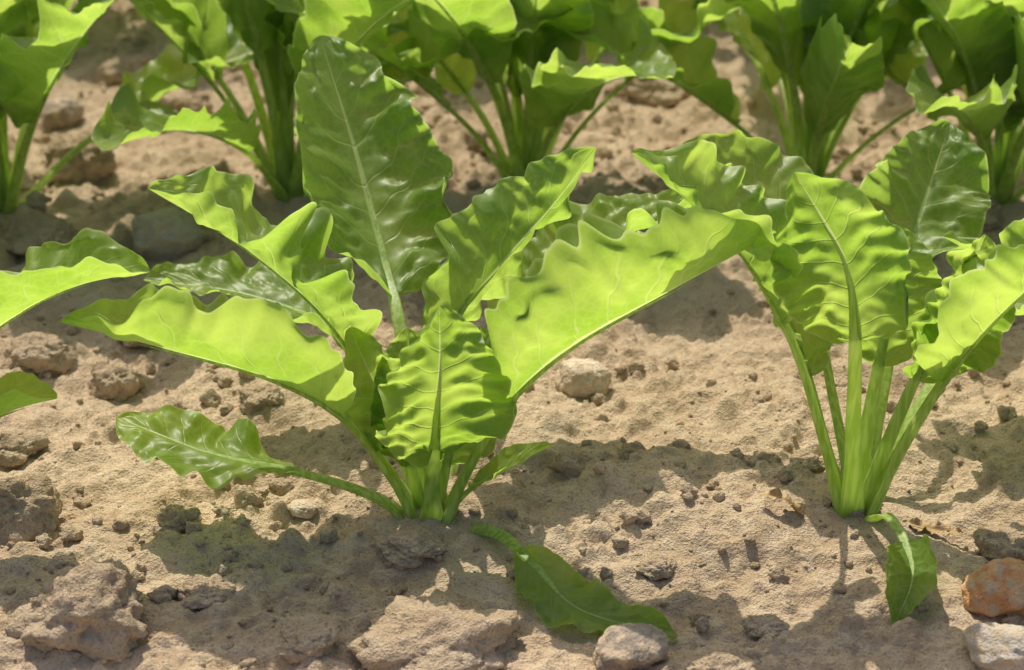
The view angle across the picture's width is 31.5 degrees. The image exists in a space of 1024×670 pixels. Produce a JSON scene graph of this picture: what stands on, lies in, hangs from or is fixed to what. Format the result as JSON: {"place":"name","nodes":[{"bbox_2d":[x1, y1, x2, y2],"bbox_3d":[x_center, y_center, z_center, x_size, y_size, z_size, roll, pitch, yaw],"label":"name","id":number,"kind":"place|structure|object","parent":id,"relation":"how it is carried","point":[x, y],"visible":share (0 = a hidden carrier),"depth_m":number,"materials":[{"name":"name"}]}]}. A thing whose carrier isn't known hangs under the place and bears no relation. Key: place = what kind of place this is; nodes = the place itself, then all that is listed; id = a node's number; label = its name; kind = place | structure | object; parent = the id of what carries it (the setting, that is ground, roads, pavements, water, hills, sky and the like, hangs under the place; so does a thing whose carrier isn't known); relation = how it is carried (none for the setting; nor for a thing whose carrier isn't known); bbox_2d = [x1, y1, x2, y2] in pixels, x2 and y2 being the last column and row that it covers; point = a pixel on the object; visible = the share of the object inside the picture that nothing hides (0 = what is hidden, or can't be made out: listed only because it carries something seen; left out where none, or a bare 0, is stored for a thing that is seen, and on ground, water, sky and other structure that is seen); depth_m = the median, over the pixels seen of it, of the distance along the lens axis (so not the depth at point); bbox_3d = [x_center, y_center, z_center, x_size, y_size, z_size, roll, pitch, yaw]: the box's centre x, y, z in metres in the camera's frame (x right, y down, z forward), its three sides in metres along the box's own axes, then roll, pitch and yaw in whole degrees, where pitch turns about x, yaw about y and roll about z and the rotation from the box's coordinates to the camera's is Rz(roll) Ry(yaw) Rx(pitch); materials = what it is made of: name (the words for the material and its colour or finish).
{"place":"outdoors","nodes":[
{"label":"outdoors","id":0,"kind":"place"},
{"bbox_2d":[0,0,1023,669],"bbox_3d":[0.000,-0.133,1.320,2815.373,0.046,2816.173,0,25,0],"label":"ground","id":1,"kind":"structure","parent":0,"point":[854,628],"depth_m":0.90,"materials":[{"name":"soil"}]},
{"bbox_2d":[0,427,50,467],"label":"soil clod","id":2,"kind":"object","parent":1,"relation":"on","point":[18,446],"visible":1,"depth_m":0.92,"materials":[{"name":"beige soil"}]},
{"bbox_2d":[0,473,62,544],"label":"soil clod","id":3,"kind":"object","parent":1,"relation":"on","point":[31,505],"visible":0.91,"depth_m":0.86,"materials":[{"name":"beige soil"}]},
{"bbox_2d":[0,332,77,377],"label":"soil clod","id":4,"kind":"object","parent":1,"relation":"on","point":[37,352],"visible":0.92,"depth_m":1.01,"materials":[{"name":"beige soil"}]},
{"bbox_2d":[1,209,80,257],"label":"soil clod","id":5,"kind":"object","parent":1,"relation":"on","point":[34,228],"visible":0.65,"depth_m":1.17,"materials":[{"name":"soil"}]},
{"bbox_2d":[40,97,84,131],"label":"stone","id":6,"kind":"object","parent":1,"relation":"on","point":[59,114],"visible":0.94,"depth_m":1.39,"materials":[{"name":"beige stone"}]},
{"bbox_2d":[0,558,148,662],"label":"soil clod","id":7,"kind":"object","parent":1,"relation":"on","point":[93,610],"visible":0.95,"depth_m":0.76,"materials":[{"name":"beige soil"}]},
{"bbox_2d":[0,228,149,417],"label":"sugar beet plant","id":8,"kind":"object","parent":1,"relation":"on","point":[83,256],"visible":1,"depth_m":0.81,"materials":[{"name":"green plant"}]},
{"bbox_2d":[43,128,117,185],"bbox_3d":[-0.311,-0.122,1.302,0.053,0.050,0.053,-12,28,-25],"label":"soil clod","id":9,"kind":"object","parent":1,"relation":"on","point":[92,163],"visible":0.73,"depth_m":1.28,"materials":[{"name":"brown soil"}]},
{"bbox_2d":[87,363,145,401],"bbox_3d":[-0.219,0.025,1.002,0.032,0.021,0.028,-2,25,-5],"label":"soil clod","id":10,"kind":"object","parent":1,"relation":"on","point":[118,382],"visible":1,"depth_m":0.99,"materials":[{"name":"brown soil"}]},
{"bbox_2d":[93,53,156,87],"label":"soil clod","id":11,"kind":"object","parent":1,"relation":"on","point":[109,73],"visible":0.52,"depth_m":1.48,"materials":[{"name":"brown soil"}]},
{"bbox_2d":[0,0,253,213],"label":"sugar beet plant","id":12,"kind":"object","parent":1,"relation":"on","point":[41,41],"visible":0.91,"depth_m":1.16,"materials":[{"name":"green plant"}]},
{"bbox_2d":[121,341,151,348],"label":"soil clod","id":13,"kind":"object","parent":1,"relation":"on","point":[128,344],"visible":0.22,"depth_m":1.04,"materials":[{"name":"brown soil"}]},
{"bbox_2d":[132,3,148,19],"bbox_3d":[-0.309,-0.384,1.608,0.282,0.246,0.402,-22,33,-39],"label":"sugar beet plant","id":14,"kind":"object","parent":1,"relation":"on","point":[142,15],"visible":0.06,"depth_m":1.66,"materials":[{"name":"green plant"}]},
{"bbox_2d":[131,206,205,261],"bbox_3d":[-0.223,-0.064,1.177,0.048,0.035,0.042,5,26,10],"label":"stone","id":15,"kind":"object","parent":1,"relation":"on","point":[169,233],"visible":0.95,"depth_m":1.17,"materials":[{"name":"grey stone"}]},
{"bbox_2d":[155,502,201,532],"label":"soil clod","id":16,"kind":"object","parent":1,"relation":"on","point":[176,516],"visible":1,"depth_m":0.86,"materials":[{"name":"beige soil"}]},
{"bbox_2d":[156,92,214,133],"bbox_3d":[-0.257,-0.167,1.399,0.063,0.046,0.060,10,27,21],"label":"soil clod","id":17,"kind":"object","parent":1,"relation":"on","point":[175,102],"visible":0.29,"depth_m":1.38,"materials":[{"name":"brown soil"}]},
{"bbox_2d":[174,576,235,609],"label":"soil clod","id":18,"kind":"object","parent":1,"relation":"on","point":[199,593],"visible":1,"depth_m":0.80,"materials":[{"name":"beige soil"}]},
{"bbox_2d":[238,382,283,413],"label":"soil clod","id":19,"kind":"object","parent":1,"relation":"on","point":[254,397],"visible":1,"depth_m":0.97,"materials":[{"name":"beige soil"}]},
{"bbox_2d":[288,499,317,519],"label":"stone","id":20,"kind":"object","parent":1,"relation":"on","point":[304,509],"visible":1,"depth_m":0.88,"materials":[{"name":"beige stone"}]},
{"bbox_2d":[278,614,340,663],"bbox_3d":[-0.086,0.130,0.775,0.026,0.014,0.028,-1,25,-2],"label":"soil clod","id":21,"kind":"object","parent":1,"relation":"on","point":[305,636],"visible":1,"depth_m":0.77,"materials":[{"name":"beige soil"}]},
{"bbox_2d":[91,0,572,202],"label":"sugar beet plant","id":22,"kind":"object","parent":1,"relation":"on","point":[273,38],"visible":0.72,"depth_m":1.16,"materials":[{"name":"green plant"}]},
{"bbox_2d":[374,524,446,570],"bbox_3d":[-0.046,0.097,0.845,0.031,0.016,0.029,-16,30,-30],"label":"soil clod","id":23,"kind":"object","parent":1,"relation":"on","point":[406,547],"visible":1,"depth_m":0.84,"materials":[{"name":"beige soil"}]},
{"bbox_2d":[60,35,775,636],"bbox_3d":[-0.039,-0.009,0.880,0.333,0.200,0.246,6,26,13],"label":"sugar beet plant","id":24,"kind":"object","parent":1,"relation":"on","point":[430,405],"visible":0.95,"depth_m":0.84,"materials":[{"name":"green plant"}]},
{"bbox_2d":[345,593,523,669],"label":"soil clod","id":25,"kind":"object","parent":1,"relation":"on","point":[445,631],"visible":1,"depth_m":0.77,"materials":[{"name":"beige soil"}]},
{"bbox_2d":[266,0,741,177],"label":"sugar beet plant","id":26,"kind":"object","parent":1,"relation":"on","point":[548,76],"visible":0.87,"depth_m":1.17,"materials":[{"name":"green plant"}]},
{"bbox_2d":[0,0,1023,669],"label":"soil crumbs","id":27,"kind":"object","parent":1,"relation":"on","point":[568,464],"visible":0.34,"depth_m":0.90,"materials":[{"name":"brown soil"}]},
{"bbox_2d":[551,142,613,160],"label":"soil clod","id":28,"kind":"object","parent":1,"relation":"on","point":[602,152],"visible":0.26,"depth_m":1.30,"materials":[{"name":"brown soil"}]},
{"bbox_2d":[555,358,611,398],"bbox_3d":[0.039,0.024,0.987,0.032,0.022,0.025,-8,26,-15],"label":"stone","id":29,"kind":"object","parent":1,"relation":"on","point":[587,378],"visible":1,"depth_m":0.98,"materials":[{"name":"beige stone"}]},
{"bbox_2d":[592,622,668,669],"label":"stone","id":30,"kind":"object","parent":1,"relation":"on","point":[634,646],"visible":1,"depth_m":0.76,"materials":[{"name":"light grey-beige stone"}]},
{"bbox_2d":[609,77,691,107],"bbox_3d":[0.119,-0.198,1.460,0.063,0.038,0.068,-15,29,-29],"label":"soil clod","id":31,"kind":"object","parent":1,"relation":"on","point":[655,93],"visible":0.54,"depth_m":1.44,"materials":[{"name":"brown soil"}]},
{"bbox_2d":[633,553,677,580],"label":"soil clod","id":32,"kind":"object","parent":1,"relation":"on","point":[656,566],"visible":1,"depth_m":0.83,"materials":[{"name":"beige soil"}]},
{"bbox_2d":[685,646,765,669],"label":"soil clod","id":33,"kind":"object","parent":1,"relation":"on","point":[723,658],"visible":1,"depth_m":0.76,"materials":[{"name":"beige soil"}]},
{"bbox_2d":[540,0,966,177],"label":"sugar beet plant","id":34,"kind":"object","parent":1,"relation":"on","point":[823,61],"visible":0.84,"depth_m":1.19,"materials":[{"name":"green plant"}]},
{"bbox_2d":[745,447,782,467],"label":"soil clod","id":35,"kind":"object","parent":1,"relation":"on","point":[773,459],"visible":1,"depth_m":0.90,"materials":[{"name":"beige soil"}]},
{"bbox_2d":[739,614,790,637],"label":"soil clod","id":36,"kind":"object","parent":1,"relation":"on","point":[775,625],"visible":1,"depth_m":0.79,"materials":[{"name":"beige soil"}]},
{"bbox_2d":[788,451,824,471],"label":"soil clod","id":37,"kind":"object","parent":1,"relation":"on","point":[816,463],"visible":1,"depth_m":0.90,"materials":[{"name":"beige soil"}]},
{"bbox_2d":[631,119,1023,623],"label":"sugar beet plant","id":38,"kind":"object","parent":1,"relation":"on","point":[830,262],"visible":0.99,"depth_m":0.82,"materials":[{"name":"green plant"}]},
{"bbox_2d":[853,0,1023,205],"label":"sugar beet plant","id":39,"kind":"object","parent":1,"relation":"on","point":[983,40],"visible":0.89,"depth_m":1.16,"materials":[{"name":"green plant"}]},
{"bbox_2d":[943,231,971,248],"bbox_3d":[0.378,0.004,0.850,0.324,0.187,0.250,15,29,29],"label":"sugar beet plant","id":40,"kind":"object","parent":1,"relation":"on","point":[952,237],"visible":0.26,"depth_m":0.86,"materials":[{"name":"green plant"}]},
{"bbox_2d":[961,557,1023,617],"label":"stone","id":41,"kind":"object","parent":1,"relation":"on","point":[993,588],"visible":1,"depth_m":0.79,"materials":[{"name":"orange stone"}]},
{"bbox_2d":[961,622,1023,669],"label":"stone","id":42,"kind":"object","parent":1,"relation":"on","point":[993,646],"visible":1,"depth_m":0.76,"materials":[{"name":"beige stone"}]},
{"bbox_2d":[982,197,1005,231],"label":"soil clod","id":43,"kind":"object","parent":1,"relation":"on","point":[994,218],"visible":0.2,"depth_m":1.20,"materials":[{"name":"soil"}]},
{"bbox_2d":[973,521,1023,560],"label":"soil clod","id":44,"kind":"object","parent":1,"relation":"on","point":[998,541],"visible":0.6,"depth_m":0.83,"materials":[{"name":"beige soil"}]},
{"bbox_2d":[985,0,1023,18],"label":"sugar beet plant","id":45,"kind":"object","parent":1,"relation":"on","point":[1013,8],"visible":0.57,"depth_m":1.15,"materials":[{"name":"green plant"}]}
]}

